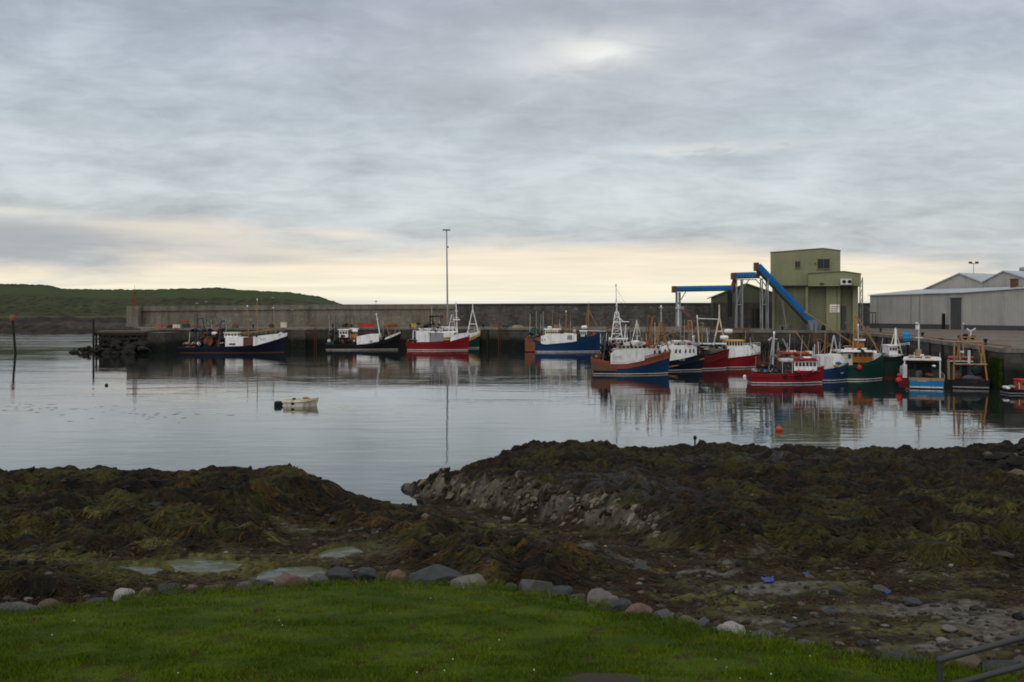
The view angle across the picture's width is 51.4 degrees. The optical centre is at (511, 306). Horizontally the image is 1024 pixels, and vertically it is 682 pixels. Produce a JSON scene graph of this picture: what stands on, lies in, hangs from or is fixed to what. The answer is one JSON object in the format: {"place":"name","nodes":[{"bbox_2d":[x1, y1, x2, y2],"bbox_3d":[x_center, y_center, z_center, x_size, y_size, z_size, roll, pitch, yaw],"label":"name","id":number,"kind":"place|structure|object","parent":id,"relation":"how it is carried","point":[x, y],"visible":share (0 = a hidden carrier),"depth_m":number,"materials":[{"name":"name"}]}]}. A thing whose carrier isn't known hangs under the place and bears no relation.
{"place":"outdoors","nodes":[
{"label":"outdoors","id":0,"kind":"place"},
{"bbox_2d":[138,346,149,353],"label":"boulder","id":1,"kind":"object","parent":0,"point":[142,349],"visible":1,"depth_m":203.87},
{"bbox_2d":[0,284,338,330],"bbox_3d":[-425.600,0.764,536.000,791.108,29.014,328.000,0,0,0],"label":"headland","id":2,"kind":"structure","parent":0,"point":[42,305],"depth_m":495.55,"materials":[{"name":"plant"}]},
{"bbox_2d":[0,572,1023,681],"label":"lawn","id":3,"kind":"structure","parent":0,"point":[588,676],"depth_m":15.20,"materials":[{"name":"plant"}]},
{"bbox_2d":[0,602,44,615],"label":"boulder","id":4,"kind":"object","parent":3,"relation":"on","point":[24,605],"visible":0.3,"depth_m":18.66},
{"bbox_2d":[37,598,61,611],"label":"boulder","id":5,"kind":"object","parent":3,"relation":"on","point":[49,602],"visible":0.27,"depth_m":19.14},
{"bbox_2d":[81,597,112,607],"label":"boulder","id":6,"kind":"object","parent":3,"relation":"on","point":[96,599],"visible":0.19,"depth_m":20.19,"materials":[{"name":"stone"}]},
{"bbox_2d":[112,588,134,602],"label":"boulder","id":7,"kind":"object","parent":3,"relation":"on","point":[120,591],"visible":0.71,"depth_m":20.90,"materials":[{"name":"white stone"}]},
{"bbox_2d":[137,587,155,596],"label":"boulder","id":8,"kind":"object","parent":3,"relation":"on","point":[147,588],"visible":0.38,"depth_m":21.56,"materials":[{"name":"brown stone"}]},
{"bbox_2d":[157,583,180,594],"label":"boulder","id":9,"kind":"object","parent":3,"relation":"on","point":[169,585],"visible":0.54,"depth_m":21.82,"materials":[{"name":"stone"}]},
{"bbox_2d":[184,584,198,593],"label":"boulder","id":10,"kind":"object","parent":3,"relation":"on","point":[194,587],"visible":0.52,"depth_m":22.11,"materials":[{"name":"brown stone"}]},
{"bbox_2d":[204,584,224,592],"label":"boulder","id":11,"kind":"object","parent":3,"relation":"on","point":[217,586],"visible":0.3,"depth_m":22.35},
{"bbox_2d":[236,581,252,591],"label":"boulder","id":12,"kind":"object","parent":3,"relation":"on","point":[244,583],"visible":0.42,"depth_m":22.76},
{"bbox_2d":[257,580,273,589],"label":"boulder","id":13,"kind":"object","parent":3,"relation":"on","point":[264,582],"visible":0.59,"depth_m":22.99,"materials":[{"name":"stone"}]},
{"bbox_2d":[270,573,309,589],"bbox_3d":[-4.916,6.167,23.622,0.762,0.563,0.615,0,0,-38],"label":"boulder","id":14,"kind":"object","parent":3,"relation":"on","point":[288,578],"visible":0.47,"depth_m":23.43,"materials":[{"name":"pink stone"}]},
{"bbox_2d":[308,573,329,585],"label":"boulder","id":15,"kind":"object","parent":3,"relation":"on","point":[320,576],"visible":0.6,"depth_m":23.85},
{"bbox_2d":[384,569,406,583],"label":"boulder","id":16,"kind":"object","parent":3,"relation":"on","point":[399,574],"visible":0.5,"depth_m":24.39,"materials":[{"name":"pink stone"}]},
{"bbox_2d":[403,564,462,585],"bbox_3d":[-1.771,6.246,24.326,1.335,0.678,1.078,0,0,-29],"label":"boulder","id":17,"kind":"object","parent":3,"relation":"on","point":[437,572],"visible":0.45,"depth_m":24.03,"materials":[{"name":"stone"}]},
{"bbox_2d":[449,573,488,589],"bbox_3d":[-0.904,6.183,23.512,0.859,0.551,0.708,0,0,-22],"label":"boulder","id":18,"kind":"object","parent":3,"relation":"on","point":[471,577],"visible":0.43,"depth_m":23.40,"materials":[{"name":"stone"}]},
{"bbox_2d":[503,582,517,592],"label":"boulder","id":19,"kind":"object","parent":3,"relation":"on","point":[511,583],"visible":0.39,"depth_m":22.51,"materials":[{"name":"stone"}]},
{"bbox_2d":[519,579,553,598],"bbox_3d":[0.473,5.830,21.907,0.680,0.540,0.531,0,0,-23],"label":"boulder","id":20,"kind":"object","parent":3,"relation":"on","point":[524,584],"visible":0.59,"depth_m":21.70,"materials":[{"name":"stone"}]},
{"bbox_2d":[550,585,573,600],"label":"boulder","id":21,"kind":"object","parent":3,"relation":"on","point":[564,589],"visible":0.68,"depth_m":20.89,"materials":[{"name":"stone"}]},
{"bbox_2d":[571,594,585,603],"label":"boulder","id":22,"kind":"object","parent":3,"relation":"on","point":[583,596],"visible":0.48,"depth_m":20.45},
{"bbox_2d":[587,588,618,611],"bbox_3d":[1.736,5.463,19.812,0.700,0.474,0.535,0,0,3],"label":"boulder","id":23,"kind":"object","parent":3,"relation":"on","point":[607,595],"visible":0.41,"depth_m":19.63,"materials":[{"name":"stone"}]},
{"bbox_2d":[612,598,631,613],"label":"boulder","id":24,"kind":"object","parent":3,"relation":"on","point":[626,603],"visible":0.66,"depth_m":18.77,"materials":[{"name":"stone"}]},
{"bbox_2d":[624,603,652,620],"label":"boulder","id":25,"kind":"object","parent":3,"relation":"on","point":[635,606],"visible":0.47,"depth_m":18.18,"materials":[{"name":"pink stone"}]},
{"bbox_2d":[654,608,676,625],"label":"boulder","id":26,"kind":"object","parent":3,"relation":"on","point":[665,612],"visible":0.49,"depth_m":17.54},
{"bbox_2d":[677,615,696,627],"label":"boulder","id":27,"kind":"object","parent":3,"relation":"on","point":[689,618],"visible":0.34,"depth_m":17.12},
{"bbox_2d":[696,617,709,629],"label":"boulder","id":28,"kind":"object","parent":3,"relation":"on","point":[704,620],"visible":0.48,"depth_m":16.74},
{"bbox_2d":[716,621,745,636],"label":"boulder","id":29,"kind":"object","parent":3,"relation":"on","point":[728,624],"visible":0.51,"depth_m":15.96,"materials":[{"name":"white stone"}]},
{"bbox_2d":[746,629,775,643],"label":"boulder","id":30,"kind":"object","parent":3,"relation":"on","point":[764,630],"visible":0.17,"depth_m":15.51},
{"bbox_2d":[796,639,817,652],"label":"boulder","id":31,"kind":"object","parent":3,"relation":"on","point":[802,642],"visible":0.16,"depth_m":14.82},
{"bbox_2d":[847,647,868,654],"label":"boulder","id":32,"kind":"object","parent":3,"relation":"on","point":[861,650],"visible":0.11,"depth_m":14.01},
{"bbox_2d":[867,649,910,669],"bbox_3d":[4.791,4.532,13.510,0.559,0.387,0.498,0,0,-37],"label":"boulder","id":33,"kind":"object","parent":3,"relation":"on","point":[899,652],"visible":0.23,"depth_m":13.45,"materials":[{"name":"stone"}]},
{"bbox_2d":[944,650,981,671],"bbox_3d":[5.434,4.373,12.941,0.538,0.315,0.407,0,0,-10],"label":"boulder","id":34,"kind":"object","parent":3,"relation":"on","point":[973,658],"visible":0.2,"depth_m":12.84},
{"bbox_2d":[936,634,1023,681],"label":"handrail","id":35,"kind":"object","parent":3,"relation":"on","point":[940,660],"visible":1,"depth_m":8.95,"materials":[{"name":"metal"}]},
{"bbox_2d":[980,660,1022,681],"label":"boulder","id":36,"kind":"object","parent":3,"relation":"on","point":[999,663],"visible":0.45,"depth_m":12.62,"materials":[{"name":"stone"}]},
{"bbox_2d":[0,333,1023,505],"bbox_3d":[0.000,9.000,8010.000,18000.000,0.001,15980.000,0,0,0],"label":"water","id":37,"kind":"structure","parent":0,"point":[384,425],"depth_m":92.61,"materials":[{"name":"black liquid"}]},
{"bbox_2d":[10,315,16,353],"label":"channel post","id":38,"kind":"object","parent":37,"relation":"in","point":[12,318],"visible":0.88,"depth_m":204.81,"materials":[{"name":"metal"}]},
{"bbox_2d":[0,323,91,333],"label":"skerry","id":39,"kind":"structure","parent":37,"relation":"in","point":[31,328],"depth_m":362.49,"materials":[{"name":"stone"}]},
{"bbox_2d":[92,319,180,352],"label":"timber jetty","id":40,"kind":"object","parent":37,"relation":"in","point":[164,341],"visible":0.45,"depth_m":211.30,"materials":[{"name":"paint"}]},
{"bbox_2d":[177,299,287,352],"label":"fishing trawler","id":41,"kind":"object","parent":37,"relation":"on","point":[234,342],"visible":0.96,"depth_m":210.05,"materials":[{"name":"paint"}]},
{"bbox_2d":[274,397,318,406],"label":"dinghy","id":42,"kind":"object","parent":37,"relation":"on","point":[303,401],"visible":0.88,"depth_m":96.51,"materials":[{"name":"white paint"}]},
{"bbox_2d":[324,309,400,349],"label":"fishing trawler","id":43,"kind":"object","parent":37,"relation":"on","point":[370,342],"visible":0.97,"depth_m":224.10,"materials":[{"name":"paint"}]},
{"bbox_2d":[406,303,469,349],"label":"fishing trawler","id":44,"kind":"object","parent":37,"relation":"on","point":[426,337],"visible":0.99,"depth_m":221.58,"materials":[{"name":"paint"}]},
{"bbox_2d":[442,302,480,347],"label":"fishing trawler","id":45,"kind":"object","parent":37,"relation":"on","point":[474,339],"visible":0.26,"depth_m":232.86,"materials":[{"name":"paint"}]},
{"bbox_2d":[525,302,603,351],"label":"fishing trawler","id":46,"kind":"object","parent":37,"relation":"on","point":[552,339],"visible":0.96,"depth_m":213.45,"materials":[{"name":"blue paint"}]},
{"bbox_2d":[590,284,670,374],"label":"fishing trawler","id":47,"kind":"object","parent":37,"relation":"on","point":[632,357],"visible":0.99,"depth_m":141.89,"materials":[{"name":"paint"}]},
{"bbox_2d":[638,304,704,370],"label":"fishing trawler","id":48,"kind":"object","parent":37,"relation":"on","point":[684,356],"visible":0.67,"depth_m":150.30,"materials":[{"name":"paint"}]},
{"bbox_2d":[664,311,728,368],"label":"fishing trawler","id":49,"kind":"object","parent":37,"relation":"on","point":[717,360],"visible":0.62,"depth_m":154.84,"materials":[{"name":"paint"}]},
{"bbox_2d":[704,305,760,367],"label":"fishing trawler","id":50,"kind":"object","parent":37,"relation":"on","point":[740,355],"visible":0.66,"depth_m":157.68,"materials":[{"name":"red paint"}]},
{"bbox_2d":[746,331,823,383],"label":"fishing boat","id":51,"kind":"object","parent":37,"relation":"on","point":[806,369],"visible":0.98,"depth_m":125.21,"materials":[{"name":"red paint"}]},
{"bbox_2d":[765,331,820,371],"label":"fishing trawler","id":52,"kind":"object","parent":37,"relation":"on","point":[789,354],"visible":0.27,"depth_m":137.63,"materials":[{"name":"black paint"}]},
{"bbox_2d":[813,324,848,380],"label":"fishing trawler","id":53,"kind":"object","parent":37,"relation":"on","point":[835,367],"visible":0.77,"depth_m":129.38,"materials":[{"name":"blue paint"}]},
{"bbox_2d":[804,312,893,379],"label":"fishing trawler","id":54,"kind":"object","parent":37,"relation":"on","point":[865,363],"visible":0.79,"depth_m":131.83,"materials":[{"name":"paint"}]},
{"bbox_2d":[867,328,909,377],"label":"fishing trawler","id":55,"kind":"object","parent":37,"relation":"on","point":[893,360],"visible":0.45,"depth_m":134.89,"materials":[{"name":"paint"}]},
{"bbox_2d":[896,322,944,388],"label":"fishing trawler","id":56,"kind":"object","parent":37,"relation":"on","point":[919,369],"visible":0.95,"depth_m":118.35,"materials":[{"name":"paint"}]},
{"bbox_2d":[947,323,990,388],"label":"fishing trawler","id":57,"kind":"object","parent":37,"relation":"on","point":[965,374],"visible":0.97,"depth_m":118.50,"materials":[{"name":"paint"}]},
{"bbox_2d":[999,378,1023,394],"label":"boat","id":58,"kind":"object","parent":37,"relation":"on","point":[1017,388],"visible":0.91,"depth_m":109.98,"materials":[{"name":"black paint"}]},
{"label":"boulder","id":59,"kind":"object","parent":37,"relation":"in","visible":0},
{"bbox_2d":[110,342,120,348],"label":"boulder","id":60,"kind":"object","parent":59,"relation":"on","point":[114,345],"visible":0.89,"depth_m":206.23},
{"bbox_2d":[0,440,1023,673],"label":"foreshore","id":61,"kind":"structure","parent":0,"point":[999,618],"depth_m":35.83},
{"bbox_2d":[114,564,177,574],"bbox_3d":[-10.815,7.460,29.600,2.914,0.001,3.206,0,0,0],"label":"rock pool","id":62,"kind":"object","parent":61,"relation":"on","point":[146,569],"visible":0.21,"depth_m":30.38,"materials":[{"name":"liquid"}]},
{"bbox_2d":[162,557,243,573],"bbox_3d":[-9.188,7.500,30.705,3.779,0.001,3.119,0,0,0],"label":"rock pool","id":63,"kind":"object","parent":61,"relation":"on","point":[200,565],"visible":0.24,"depth_m":31.02,"materials":[{"name":"liquid"}]},
{"bbox_2d":[250,565,329,580],"bbox_3d":[-6.131,7.500,29.852,2.939,0.001,2.880,0,0,0],"label":"rock pool","id":64,"kind":"object","parent":61,"relation":"on","point":[306,572],"visible":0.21,"depth_m":30.20,"materials":[{"name":"liquid"}]},
{"bbox_2d":[325,566,352,585],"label":"boulder","id":65,"kind":"object","parent":61,"relation":"on","point":[340,573],"visible":0.84,"depth_m":24.00,"materials":[{"name":"stone"}]},
{"bbox_2d":[318,545,363,557],"bbox_3d":[-5.303,7.720,33.304,1.886,0.001,2.880,0,0,0],"label":"rock pool","id":66,"kind":"object","parent":61,"relation":"on","point":[341,551],"visible":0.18,"depth_m":33.63,"materials":[{"name":"liquid"}]},
{"bbox_2d":[353,567,376,582],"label":"boulder","id":67,"kind":"object","parent":61,"relation":"on","point":[362,573],"visible":0.96,"depth_m":24.17,"materials":[{"name":"stone"}]},
{"bbox_2d":[0,439,1021,573],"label":"reef rock","id":68,"kind":"object","parent":61,"relation":"on","point":[467,539],"visible":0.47,"depth_m":36.63,"materials":[{"name":"stone"}]},
{"bbox_2d":[0,463,1023,662],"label":"shingle","id":69,"kind":"object","parent":61,"relation":"on","point":[940,641],"visible":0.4,"depth_m":27.59,"materials":[{"name":"stone"}]},
{"bbox_2d":[0,440,1023,626],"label":"seaweed","id":70,"kind":"object","parent":61,"relation":"on","point":[775,611],"visible":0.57,"depth_m":33.04,"materials":[{"name":"plant"}]},
{"bbox_2d":[401,467,669,537],"bbox_3d":[0.081,7.940,44.208,2.566,2.299,20.504,0,0,-32],"label":"bedded rock","id":71,"kind":"object","parent":61,"relation":"on","point":[556,514],"visible":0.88,"depth_m":41.32,"materials":[{"name":"stone"}]},
{"bbox_2d":[633,562,648,569],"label":"boulder","id":72,"kind":"object","parent":61,"relation":"on","point":[642,565],"visible":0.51,"depth_m":29.91,"materials":[{"name":"stone"}]},
{"bbox_2d":[696,439,706,445],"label":"boulder","id":73,"kind":"object","parent":61,"relation":"on","point":[702,442],"visible":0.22,"depth_m":64.30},
{"bbox_2d":[706,562,716,567],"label":"boulder","id":74,"kind":"object","parent":61,"relation":"on","point":[710,564],"visible":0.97,"depth_m":30.56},
{"bbox_2d":[735,560,747,566],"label":"boulder","id":75,"kind":"object","parent":61,"relation":"on","point":[740,563],"visible":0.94,"depth_m":30.29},
{"bbox_2d":[761,575,773,582],"bbox_3d":[6.882,7.277,28.461,0.404,0.113,0.300,0,0,-14],"label":"plastic scrap","id":76,"kind":"object","parent":61,"relation":"on","point":[767,579],"visible":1,"depth_m":28.47,"materials":[{"name":"plastic"}]},
{"bbox_2d":[823,608,837,614],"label":"boulder","id":77,"kind":"object","parent":61,"relation":"on","point":[829,610],"visible":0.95,"depth_m":24.95,"materials":[{"name":"stone"}]},
{"bbox_2d":[828,587,843,595],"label":"boulder","id":78,"kind":"object","parent":61,"relation":"on","point":[836,591],"visible":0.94,"depth_m":27.08,"materials":[{"name":"stone"}]},
{"bbox_2d":[902,597,922,606],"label":"boulder","id":79,"kind":"object","parent":61,"relation":"on","point":[911,601],"visible":0.94,"depth_m":25.81,"materials":[{"name":"stone"}]},
{"bbox_2d":[941,624,958,632],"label":"boulder","id":80,"kind":"object","parent":61,"relation":"on","point":[946,628],"visible":1,"depth_m":23.16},
{"bbox_2d":[958,629,971,636],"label":"boulder","id":81,"kind":"object","parent":61,"relation":"on","point":[964,632],"visible":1,"depth_m":22.98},
{"bbox_2d":[984,454,995,460],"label":"boulder","id":82,"kind":"object","parent":61,"relation":"on","point":[989,457],"visible":1,"depth_m":51.36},
{"bbox_2d":[993,452,1006,459],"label":"boulder","id":83,"kind":"object","parent":61,"relation":"on","point":[999,455],"visible":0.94,"depth_m":51.39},
{"bbox_2d":[1003,452,1015,457],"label":"boulder","id":84,"kind":"object","parent":61,"relation":"on","point":[1008,454],"visible":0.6,"depth_m":51.49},
{"bbox_2d":[1004,455,1023,465],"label":"boulder","id":85,"kind":"object","parent":61,"relation":"on","point":[1013,460],"visible":1,"depth_m":49.09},
{"bbox_2d":[1006,469,1023,475],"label":"boulder","id":86,"kind":"object","parent":61,"relation":"on","point":[1015,472],"visible":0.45,"depth_m":47.23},
{"bbox_2d":[1011,612,1023,619],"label":"boulder","id":87,"kind":"object","parent":61,"relation":"on","point":[1018,615],"visible":1,"depth_m":24.02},
{"bbox_2d":[1017,443,1023,450],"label":"boulder","id":88,"kind":"object","parent":61,"relation":"on","point":[1020,447],"visible":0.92,"depth_m":53.00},
{"bbox_2d":[0,0,1023,303],"label":"sky","id":89,"kind":"structure","parent":0,"point":[568,151],"materials":[{"name":"grey"}]},
{"bbox_2d":[129,326,1023,385],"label":"quay","id":90,"kind":"structure","parent":0,"point":[510,337],"depth_m":205.35,"materials":[{"name":"concrete"}]},
{"bbox_2d":[126,304,455,326],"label":"harbour wall","id":91,"kind":"structure","parent":90,"relation":"on","point":[402,315],"depth_m":250.63,"materials":[{"name":"concrete"}]},
{"bbox_2d":[132,289,136,305],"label":"beacon mast","id":92,"kind":"object","parent":91,"relation":"on","point":[133,303],"visible":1,"depth_m":247.75,"materials":[{"name":"metal"}]},
{"bbox_2d":[383,323,397,326],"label":"net heap","id":93,"kind":"object","parent":90,"relation":"on","point":[391,325],"visible":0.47,"depth_m":242.20,"materials":[{"name":"orange paint"}]},
{"bbox_2d":[443,229,449,325],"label":"lighting mast","id":94,"kind":"object","parent":90,"relation":"on","point":[446,230],"visible":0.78,"depth_m":245.88,"materials":[{"name":"grey paint"}]},
{"bbox_2d":[455,303,869,326],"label":"harbour wall","id":95,"kind":"structure","parent":90,"relation":"on","point":[511,314],"depth_m":251.51,"materials":[{"name":"concrete"}]},
{"bbox_2d":[707,283,771,327],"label":"store shed","id":96,"kind":"structure","parent":90,"relation":"on","point":[751,305],"depth_m":231.86,"materials":[{"name":"green paint"}]},
{"bbox_2d":[752,309,759,327],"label":"door","id":97,"kind":"structure","parent":96,"relation":"in","point":[757,310],"depth_m":231.38,"materials":[{"name":"black paint"}]},
{"bbox_2d":[671,262,819,329],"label":"ice conveyor","id":98,"kind":"object","parent":90,"relation":"on","point":[780,290],"visible":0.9,"depth_m":208.75,"materials":[{"name":"metal"}]},
{"bbox_2d":[770,248,862,329],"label":"ice plant","id":99,"kind":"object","parent":90,"relation":"on","point":[817,283],"visible":0.89,"depth_m":211.21,"materials":[{"name":"metal"}]},
{"bbox_2d":[817,258,829,269],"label":"window","id":100,"kind":"structure","parent":99,"relation":"in","point":[824,263],"depth_m":210.31,"materials":[{"name":"paint"}]},
{"bbox_2d":[841,306,845,329],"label":"door","id":101,"kind":"structure","parent":99,"relation":"in","point":[843,308],"depth_m":210.77,"materials":[{"name":"paint"}]},
{"bbox_2d":[858,312,875,328],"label":"steel frame","id":102,"kind":"object","parent":90,"relation":"on","point":[865,319],"visible":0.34,"depth_m":225.92,"materials":[{"name":"paint"}]},
{"bbox_2d":[903,331,909,340],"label":"storage drum","id":103,"kind":"object","parent":90,"relation":"on","point":[906,335],"visible":1,"depth_m":142.60,"materials":[{"name":"paint"}]},
{"bbox_2d":[847,329,1010,346],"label":"edge pipe","id":104,"kind":"object","parent":90,"relation":"on","point":[934,337],"visible":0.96,"depth_m":148.91,"materials":[{"name":"metal"}]},
{"bbox_2d":[868,287,1023,330],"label":"net store","id":105,"kind":"structure","parent":90,"relation":"on","point":[992,308],"depth_m":220.05,"materials":[{"name":"paint"}]},
{"bbox_2d":[950,299,960,328],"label":"door","id":106,"kind":"structure","parent":105,"relation":"in","point":[955,304],"depth_m":218.64,"materials":[{"name":"paint"}]},
{"bbox_2d":[1009,279,1023,289],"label":"chimney stack","id":107,"kind":"object","parent":105,"relation":"on","point":[1014,283],"visible":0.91,"depth_m":217.85,"materials":[{"name":"paint"}]},
{"bbox_2d":[924,273,994,293],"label":"gabled shed","id":108,"kind":"structure","parent":90,"relation":"on","point":[965,280],"depth_m":237.73,"materials":[{"name":"metal"}]},
{"bbox_2d":[988,357,1002,388],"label":"hanging weed","id":109,"kind":"object","parent":90,"relation":"hanging from","point":[995,368],"visible":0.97,"depth_m":117.78,"materials":[{"name":"green plant"}]},
{"bbox_2d":[980,270,1023,291],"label":"gabled shed","id":110,"kind":"structure","parent":90,"relation":"on","point":[1001,278],"depth_m":229.25,"materials":[{"name":"metal"}]},
{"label":"boulder","id":111,"kind":"object","parent":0,"visible":0},
{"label":"boulder","id":112,"kind":"object","parent":111,"relation":"on","visible":0},
{"bbox_2d":[134,342,146,346],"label":"boulder","id":113,"kind":"object","parent":112,"relation":"on","point":[137,344],"visible":0.86,"depth_m":205.79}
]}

